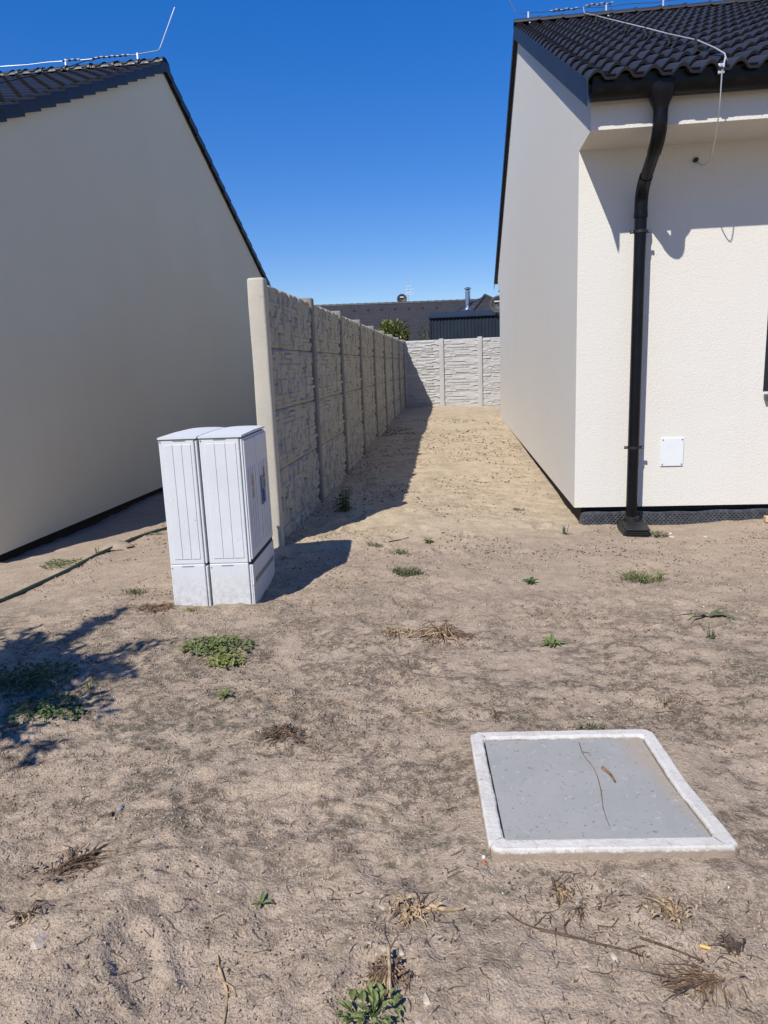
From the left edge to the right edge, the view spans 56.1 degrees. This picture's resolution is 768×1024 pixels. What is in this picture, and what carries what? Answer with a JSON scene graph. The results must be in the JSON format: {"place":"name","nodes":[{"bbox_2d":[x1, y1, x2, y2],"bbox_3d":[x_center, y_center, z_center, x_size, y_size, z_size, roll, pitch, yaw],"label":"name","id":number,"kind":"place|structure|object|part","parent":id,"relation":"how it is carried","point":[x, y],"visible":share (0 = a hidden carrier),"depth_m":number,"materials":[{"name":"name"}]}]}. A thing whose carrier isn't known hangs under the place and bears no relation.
{"place":"outdoors","nodes":[
{"label":"outdoors","id":0,"kind":"place"},
{"bbox_2d":[0,0,721,304],"label":"sky","id":1,"kind":"structure","parent":0,"point":[356,147],"materials":[{"name":"blue"}]},
{"bbox_2d":[0,405,767,1023],"bbox_3d":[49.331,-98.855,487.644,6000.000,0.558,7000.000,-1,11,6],"label":"ground","id":2,"kind":"structure","parent":0,"point":[528,993],"depth_m":2.80,"materials":[{"name":"soil"}]},
{"bbox_2d":[6,900,50,932],"bbox_3d":[-0.982,1.105,1.992,0.113,0.043,0.106,-10,14,-34],"label":"dry weed clump","id":3,"kind":"object","parent":2,"relation":"on","point":[27,913],"visible":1,"depth_m":1.98,"materials":[{"name":"plant"}]},
{"bbox_2d":[30,933,48,949],"bbox_3d":[-0.894,1.123,1.882,0.050,0.031,0.070,-1,11,6],"label":"mortar lump","id":4,"kind":"object","parent":2,"relation":"on","point":[38,941],"visible":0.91,"depth_m":1.87,"materials":[{"name":"white concrete"}]},
{"bbox_2d":[0,658,79,697],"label":"weed","id":5,"kind":"object","parent":2,"relation":"on","point":[4,681],"visible":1,"depth_m":3.54,"materials":[{"name":"green plant"}]},
{"bbox_2d":[0,691,89,724],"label":"weed","id":6,"kind":"object","parent":2,"relation":"on","point":[48,712],"visible":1,"depth_m":3.19,"materials":[{"name":"green plant"}]},
{"bbox_2d":[39,557,81,569],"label":"weed","id":7,"kind":"object","parent":2,"relation":"on","point":[54,565],"visible":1,"depth_m":6.17,"materials":[{"name":"green plant"}]},
{"bbox_2d":[19,841,117,887],"bbox_3d":[-0.972,1.081,2.220,0.272,0.059,0.223,-1,11,6],"label":"dry weed clump","id":8,"kind":"object","parent":2,"relation":"on","point":[72,863],"visible":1,"depth_m":2.21,"materials":[{"name":"brown plant"}]},
{"bbox_2d":[0,527,166,602],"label":"garden hose","id":9,"kind":"object","parent":2,"relation":"on","point":[24,590],"visible":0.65,"depth_m":5.88,"materials":[{"name":"rubber"}]},
{"bbox_2d":[77,843,106,859],"bbox_3d":[-0.915,1.067,2.256,0.100,0.019,0.010,-11,15,-38],"label":"stick","id":10,"kind":"object","parent":2,"relation":"on","point":[104,845],"visible":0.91,"depth_m":2.27,"materials":[{"name":"brown wood"}]},
{"bbox_2d":[97,540,133,551],"bbox_3d":[-2.481,0.304,6.674,0.342,0.085,0.239,-1,11,6],"label":"cloth rag","id":11,"kind":"object","parent":2,"relation":"on","point":[120,545],"visible":0.94,"depth_m":6.63,"materials":[{"name":"beige fabric"}]},
{"bbox_2d":[116,804,122,810],"bbox_3d":[-0.916,1.024,2.497,0.023,0.023,0.029,-9,13,-32],"label":"stone","id":12,"kind":"object","parent":2,"relation":"on","point":[119,808],"visible":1,"depth_m":2.49,"materials":[{"name":"white stone"}]},
{"bbox_2d":[121,586,146,594],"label":"grass tuft","id":13,"kind":"object","parent":2,"relation":"on","point":[134,592],"visible":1,"depth_m":4.95,"materials":[{"name":"green plant"}]},
{"bbox_2d":[0,57,270,561],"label":"beige house","id":14,"kind":"structure","parent":2,"relation":"on","point":[130,264],"depth_m":8.59,"materials":[{"name":"paint"}]},
{"bbox_2d":[0,7,174,82],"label":"lightning conductor","id":15,"kind":"object","parent":14,"relation":"attached to","point":[95,58],"visible":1,"depth_m":10.27,"materials":[{"name":"silver metal"}]},
{"bbox_2d":[134,601,177,616],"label":"dry weed clump","id":16,"kind":"object","parent":2,"relation":"on","point":[159,607],"visible":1,"depth_m":4.50,"materials":[{"name":"brown plant"}]},
{"bbox_2d":[180,605,197,613],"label":"dry weed clump","id":17,"kind":"object","parent":2,"relation":"on","point":[189,609],"visible":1,"depth_m":4.44,"materials":[{"name":"plant"}]},
{"bbox_2d":[157,426,274,605],"bbox_3d":[-1.075,0.067,4.812,0.566,1.230,0.710,-1,11,6],"label":"utility cabinet","id":18,"kind":"object","parent":2,"relation":"on","point":[216,489],"visible":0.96,"depth_m":4.49,"materials":[{"name":"grey plastic"}]},
{"bbox_3d":[-0.832,-0.097,4.589,0.016,0.745,0.298,-2,11,3],"label":"door","id":19,"kind":"part","parent":18,"relation":"part of","materials":[{"name":"grey plastic"}]},
{"bbox_3d":[-0.809,0.329,4.853,0.008,0.131,0.664,-2,11,3],"label":"plinth door","id":20,"kind":"part","parent":18,"relation":"part of","materials":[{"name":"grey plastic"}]},
{"bbox_3d":[-0.818,-0.162,4.910,0.016,0.745,0.342,-2,11,3],"label":"door","id":21,"kind":"part","parent":18,"relation":"part of","materials":[{"name":"grey plastic"}]},
{"bbox_2d":[177,633,255,656],"bbox_3d":[-0.896,0.707,3.859,0.422,0.060,0.303,-1,11,6],"label":"weed","id":22,"kind":"object","parent":2,"relation":"on","point":[214,644],"visible":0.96,"depth_m":3.84,"materials":[{"name":"green plant"}]},
{"bbox_2d":[215,688,231,699],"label":"weed","id":23,"kind":"object","parent":2,"relation":"on","point":[225,693],"visible":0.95,"depth_m":3.31,"materials":[{"name":"green plant"}]},
{"bbox_2d":[207,653,245,668],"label":"weed","id":24,"kind":"object","parent":2,"relation":"on","point":[229,659],"visible":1,"depth_m":3.64,"materials":[{"name":"green plant"}]},
{"bbox_2d":[217,955,236,1023],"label":"stick","id":25,"kind":"object","parent":2,"relation":"on","point":[224,982],"visible":1,"depth_m":1.77,"materials":[{"name":"wood"}]},
{"bbox_2d":[250,891,273,907],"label":"weed","id":26,"kind":"object","parent":2,"relation":"on","point":[258,903],"visible":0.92,"depth_m":2.05,"materials":[{"name":"green plant"}]},
{"bbox_2d":[255,721,313,745],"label":"dry weed clump","id":27,"kind":"object","parent":2,"relation":"on","point":[287,731],"visible":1,"depth_m":2.95,"materials":[{"name":"brown plant"}]},
{"bbox_2d":[247,277,405,546],"bbox_3d":[-0.193,-2.058,13.044,0.138,2.533,15.029,-1,11,6],"label":"concrete fence","id":28,"kind":"object","parent":2,"relation":"on","point":[330,393],"visible":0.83,"depth_m":7.36,"materials":[{"name":"concrete"}]},
{"bbox_2d":[319,699,352,718],"bbox_3d":[-0.173,0.859,3.161,0.192,0.012,0.125,7,14,37],"label":"stick","id":29,"kind":"object","parent":2,"relation":"on","point":[339,701],"visible":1,"depth_m":3.20,"materials":[{"name":"wood"}]},
{"bbox_2d":[333,487,351,511],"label":"weed","id":30,"kind":"object","parent":2,"relation":"on","point":[344,506],"visible":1,"depth_m":7.16,"materials":[{"name":"green plant"}]},
{"bbox_2d":[78,417,642,567],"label":"alley litter","id":31,"kind":"object","parent":2,"relation":"on","point":[449,489],"visible":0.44,"depth_m":8.81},
{"bbox_2d":[334,981,404,1023],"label":"weed","id":32,"kind":"object","parent":2,"relation":"on","point":[373,992],"visible":1,"depth_m":1.69,"materials":[{"name":"green plant"}]},
{"bbox_2d":[365,540,381,547],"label":"grass tuft","id":33,"kind":"object","parent":2,"relation":"on","point":[378,545],"visible":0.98,"depth_m":5.80,"materials":[{"name":"green plant"}]},
{"bbox_2d":[0,480,762,1019],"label":"pale chips","id":34,"kind":"object","parent":2,"relation":"on","point":[364,708],"visible":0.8,"depth_m":3.60,"materials":[{"name":"beige stone"}]},
{"bbox_2d":[379,945,385,951],"bbox_3d":[-0.002,1.125,1.858,0.028,0.012,0.011,4,13,30],"label":"mortar lump","id":35,"kind":"object","parent":2,"relation":"on","point":[383,948],"visible":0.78,"depth_m":1.85,"materials":[{"name":"white concrete"}]},
{"bbox_2d":[353,952,412,995],"bbox_3d":[-0.002,1.139,1.776,0.148,0.041,0.128,-1,11,6],"label":"dry weed clump","id":36,"kind":"object","parent":2,"relation":"on","point":[380,975],"visible":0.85,"depth_m":1.77,"materials":[{"name":"plant"}]},
{"bbox_2d":[0,502,766,1023],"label":"dark fibres","id":37,"kind":"object","parent":2,"relation":"on","point":[442,872],"visible":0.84,"depth_m":1.96,"materials":[{"name":"brown plant"}]},
{"bbox_2d":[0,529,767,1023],"bbox_3d":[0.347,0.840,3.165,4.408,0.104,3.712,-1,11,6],"label":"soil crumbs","id":38,"kind":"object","parent":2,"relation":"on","point":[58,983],"visible":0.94,"depth_m":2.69,"materials":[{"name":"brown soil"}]},
{"bbox_2d":[386,946,390,997],"bbox_3d":[0.013,1.122,1.763,0.011,0.025,0.132,-3,11,-2],"label":"stick","id":39,"kind":"object","parent":2,"relation":"on","point":[388,950],"visible":1,"depth_m":1.77,"materials":[{"name":"wood"}]},
{"bbox_2d":[9,503,767,1023],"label":"straw fibres","id":40,"kind":"object","parent":2,"relation":"on","point":[461,885],"visible":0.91,"depth_m":1.96,"materials":[{"name":"beige plant"}]},
{"bbox_2d":[376,319,410,340],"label":"laurel bush","id":41,"kind":"object","parent":2,"relation":"on","point":[394,328],"visible":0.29,"depth_m":21.32,"materials":[{"name":"green plant"}]},
{"bbox_2d":[374,626,412,642],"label":"dry weed clump","id":42,"kind":"object","parent":2,"relation":"on","point":[397,632],"visible":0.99,"depth_m":4.00,"materials":[{"name":"plant"}]},
{"bbox_2d":[388,548,409,553],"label":"grass tuft","id":43,"kind":"object","parent":2,"relation":"on","point":[398,551],"visible":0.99,"depth_m":5.56,"materials":[{"name":"green plant"}]},
{"bbox_2d":[34,427,767,626],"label":"coarse crumbs","id":44,"kind":"object","parent":2,"relation":"on","point":[514,605],"visible":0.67,"depth_m":5.68,"materials":[{"name":"soil"}]},
{"bbox_2d":[399,948,404,955],"bbox_3d":[0.043,1.123,1.845,0.012,0.009,0.028,-6,12,-18],"label":"mortar lump","id":45,"kind":"object","parent":2,"relation":"on","point":[401,952],"visible":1,"depth_m":1.84,"materials":[{"name":"white concrete"}]},
{"bbox_2d":[317,287,492,375],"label":"dark roofed house","id":46,"kind":"structure","parent":2,"relation":"on","point":[415,314],"depth_m":37.23,"materials":[{"name":"grey tile"}]},
{"bbox_2d":[397,294,406,301],"bbox_3d":[0.963,-11.304,38.635,0.439,0.758,0.344,-10,14,-33],"label":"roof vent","id":47,"kind":"object","parent":46,"relation":"attached to","point":[401,297],"visible":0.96,"depth_m":38.64,"materials":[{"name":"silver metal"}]},
{"bbox_2d":[392,563,429,577],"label":"grass tuft","id":48,"kind":"object","parent":2,"relation":"on","point":[404,569],"visible":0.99,"depth_m":5.08,"materials":[{"name":"green plant"}]},
{"bbox_2d":[386,891,445,931],"bbox_3d":[0.083,1.093,1.984,0.175,0.032,0.153,-1,11,6],"label":"dry weed clump","id":49,"kind":"object","parent":2,"relation":"on","point":[418,909],"visible":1,"depth_m":1.98,"materials":[{"name":"plant"}]},
{"bbox_2d":[415,1018,422,1023],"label":"mortar lump","id":50,"kind":"object","parent":2,"relation":"on","point":[418,1021],"visible":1,"depth_m":1.66,"materials":[{"name":"white concrete"}]},
{"bbox_2d":[423,992,429,1005],"bbox_3d":[0.101,1.150,1.703,0.019,0.014,0.029,-1,11,6],"label":"mortar lump","id":51,"kind":"object","parent":2,"relation":"on","point":[426,999],"visible":1,"depth_m":1.70,"materials":[{"name":"white concrete"}]},
{"bbox_2d":[412,707,442,713],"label":"stick","id":52,"kind":"object","parent":2,"relation":"on","point":[425,711],"visible":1,"depth_m":3.11,"materials":[{"name":"wood"}]},
{"bbox_2d":[422,537,433,543],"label":"weed","id":53,"kind":"object","parent":2,"relation":"on","point":[429,540],"visible":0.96,"depth_m":5.89,"materials":[{"name":"green plant"}]},
{"bbox_2d":[400,620,472,647],"bbox_3d":[0.284,0.658,3.980,0.478,0.088,0.305,-1,11,6],"label":"dry weed clump","id":54,"kind":"object","parent":2,"relation":"on","point":[445,629],"visible":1,"depth_m":3.95,"materials":[{"name":"plant"}]},
{"bbox_2d":[430,902,463,911],"bbox_3d":[0.173,1.091,1.987,0.094,0.020,0.026,-1,11,6],"label":"stick","id":55,"kind":"object","parent":2,"relation":"on","point":[441,908],"visible":1,"depth_m":1.98,"materials":[{"name":"wood"}]},
{"bbox_2d":[404,336,499,407],"bbox_3d":[2.700,-3.668,20.225,4.397,2.435,0.134,-1,11,6],"label":"concrete fence","id":56,"kind":"object","parent":2,"relation":"on","point":[458,384],"visible":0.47,"depth_m":20.22,"materials":[{"name":"white concrete"}]},
{"bbox_2d":[428,310,499,374],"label":"metal shed","id":57,"kind":"structure","parent":2,"relation":"on","point":[464,324],"depth_m":22.18,"materials":[{"name":"metal"}]},
{"bbox_2d":[491,706,511,721],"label":"dry weed clump","id":58,"kind":"object","parent":2,"relation":"on","point":[498,715],"visible":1,"depth_m":3.05,"materials":[{"name":"brown plant"}]},
{"bbox_2d":[521,577,539,583],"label":"weed","id":59,"kind":"object","parent":2,"relation":"on","point":[531,580],"visible":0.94,"depth_m":4.88,"materials":[{"name":"green plant"}]},
{"bbox_2d":[540,634,567,646],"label":"weed","id":60,"kind":"object","parent":2,"relation":"on","point":[550,640],"visible":0.97,"depth_m":3.85,"materials":[{"name":"green plant"}]},
{"bbox_2d":[551,877,559,906],"bbox_3d":[0.482,1.064,2.022,0.009,0.014,0.101,-2,11,2],"label":"stick","id":61,"kind":"object","parent":2,"relation":"on","point":[553,882],"visible":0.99,"depth_m":2.04,"materials":[{"name":"brown wood"}]},
{"bbox_2d":[542,881,573,904],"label":"dry weed clump","id":62,"kind":"object","parent":2,"relation":"on","point":[561,891],"visible":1,"depth_m":2.01,"materials":[{"name":"plant"}]},
{"bbox_2d":[562,524,568,534],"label":"weed","id":63,"kind":"object","parent":2,"relation":"on","point":[564,529],"visible":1,"depth_m":6.26,"materials":[{"name":"green plant"}]},
{"bbox_2d":[563,901,588,922],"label":"dry weed clump","id":64,"kind":"object","parent":2,"relation":"on","point":[581,910],"visible":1,"depth_m":1.95,"materials":[{"name":"brown plant"}]},
{"bbox_2d":[507,911,645,956],"bbox_3d":[0.499,1.100,1.900,0.358,0.013,0.066,3,12,24],"label":"stick","id":65,"kind":"object","parent":2,"relation":"on","point":[579,938],"visible":1,"depth_m":1.87,"materials":[{"name":"brown wood"}]},
{"bbox_2d":[579,720,603,729],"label":"grass tuft","id":66,"kind":"object","parent":2,"relation":"on","point":[591,725],"visible":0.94,"depth_m":2.88,"materials":[{"name":"green plant"}]},
{"bbox_2d":[470,729,738,860],"bbox_3d":[0.694,0.995,2.488,0.744,0.154,0.716,-2,11,2],"label":"access chamber","id":67,"kind":"object","parent":2,"relation":"on","point":[544,796],"visible":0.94,"depth_m":2.38,"materials":[{"name":"concrete"}]},
{"bbox_2d":[579,742,608,824],"bbox_3d":[0.727,0.924,2.487,0.028,0.003,0.510,-1,11,6],"label":"stick","id":68,"kind":"object","parent":67,"relation":"on","point":[598,780],"visible":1,"depth_m":2.49,"materials":[{"name":"brown wood"}]},
{"bbox_2d":[601,766,615,782],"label":"stick","id":69,"kind":"object","parent":67,"relation":"on","point":[603,768],"visible":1,"depth_m":2.52,"materials":[{"name":"brown wood"}]},
{"bbox_2d":[607,951,617,961],"bbox_3d":[0.573,1.115,1.812,0.015,0.014,0.039,-9,13,-31],"label":"mortar lump","id":70,"kind":"object","parent":2,"relation":"on","point":[613,956],"visible":1,"depth_m":1.81,"materials":[{"name":"white concrete"}]},
{"bbox_2d":[494,0,767,524],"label":"white house","id":71,"kind":"structure","parent":2,"relation":"on","point":[573,161],"depth_m":6.32,"materials":[{"name":"paint"}]},
{"bbox_2d":[489,295,499,318],"bbox_3d":[2.818,-4.962,17.474,0.254,0.581,0.520,-11,14,-36],"label":"satellite dish","id":72,"kind":"object","parent":71,"relation":"attached to","point":[494,304],"visible":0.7,"depth_m":17.57,"materials":[{"name":"grey metal"}]},
{"bbox_2d":[509,0,727,165],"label":"lightning conductor","id":73,"kind":"object","parent":71,"relation":"attached to","point":[721,72],"visible":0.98,"depth_m":7.34,"materials":[{"name":"silver metal"}]},
{"bbox_2d":[624,77,675,516],"bbox_3d":[2.122,-1.534,5.873,0.210,3.400,0.723,-1,11,6],"label":"downpipe","id":74,"kind":"object","parent":71,"relation":"attached to","point":[662,93],"visible":0.98,"depth_m":5.98,"materials":[{"name":"black plastic"}]},
{"bbox_2d":[660,438,683,465],"bbox_3d":[2.554,-0.533,6.396,0.194,0.250,0.018,-1,11,6],"label":"access plate","id":75,"kind":"object","parent":71,"relation":"attached to","point":[671,453],"visible":1,"depth_m":6.39,"materials":[{"name":"white plastic"}]},
{"bbox_2d":[588,61,767,102],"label":"gutter","id":76,"kind":"object","parent":71,"relation":"attached to","point":[706,80],"visible":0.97,"depth_m":5.21,"materials":[{"name":"black metal"}]},
{"bbox_2d":[763,320,767,400],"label":"window","id":77,"kind":"structure","parent":71,"relation":"in","point":[765,384],"depth_m":6.20,"materials":[{"name":"black"}]},
{"bbox_2d":[617,516,650,536],"bbox_3d":[2.173,0.165,6.299,0.215,0.200,0.442,0,12,10],"label":"drain gully","id":78,"kind":"object","parent":2,"relation":"on","point":[632,526],"visible":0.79,"depth_m":6.17,"materials":[{"name":"black plastic"}]},
{"bbox_2d":[615,567,668,583],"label":"grass tuft","id":79,"kind":"object","parent":2,"relation":"on","point":[641,578],"visible":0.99,"depth_m":4.87,"materials":[{"name":"green plant"}]},
{"bbox_2d":[649,530,668,537],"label":"weed","id":80,"kind":"object","parent":2,"relation":"on","point":[656,533],"visible":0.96,"depth_m":6.11,"materials":[{"name":"green plant"}]},
{"bbox_2d":[653,697,673,707],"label":"dry weed clump","id":81,"kind":"object","parent":2,"relation":"on","point":[665,702],"visible":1,"depth_m":3.13,"materials":[{"name":"plant"}]},
{"bbox_2d":[641,890,691,929],"bbox_3d":[0.762,1.065,1.950,0.134,0.028,0.135,3,13,25],"label":"dry weed clump","id":82,"kind":"object","parent":2,"relation":"on","point":[675,910],"visible":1,"depth_m":1.94,"materials":[{"name":"plant"}]},
{"bbox_2d":[639,936,704,962],"bbox_3d":[0.728,1.106,1.826,0.156,0.020,0.010,3,13,26],"label":"stick","id":83,"kind":"object","parent":2,"relation":"on","point":[660,944],"visible":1,"depth_m":1.83,"materials":[{"name":"brown wood"}]},
{"bbox_2d":[637,958,746,1014],"bbox_3d":[0.740,1.123,1.725,0.259,0.037,0.160,-1,11,6],"label":"dry weed clump","id":84,"kind":"object","parent":2,"relation":"on","point":[698,980],"visible":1,"depth_m":1.72,"materials":[{"name":"brown plant"}]},
{"bbox_2d":[700,944,710,949],"bbox_3d":[0.816,1.105,1.833,0.025,0.008,0.008,3,12,24],"label":"cigarette butt","id":85,"kind":"object","parent":2,"relation":"on","point":[705,947],"visible":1,"depth_m":1.83,"materials":[{"name":"yellow paper"}]},
{"bbox_2d":[676,608,738,620],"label":"grass tuft","id":86,"kind":"object","parent":2,"relation":"on","point":[714,612],"visible":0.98,"depth_m":4.11,"materials":[{"name":"green plant"}]},
{"bbox_2d":[705,626,714,638],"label":"weed","id":87,"kind":"object","parent":2,"relation":"on","point":[712,636],"visible":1,"depth_m":3.81,"materials":[{"name":"green plant"}]},
{"bbox_2d":[707,933,745,956],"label":"dry weed clump","id":88,"kind":"object","parent":2,"relation":"on","point":[728,947],"visible":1,"depth_m":1.81,"materials":[{"name":"plant"}]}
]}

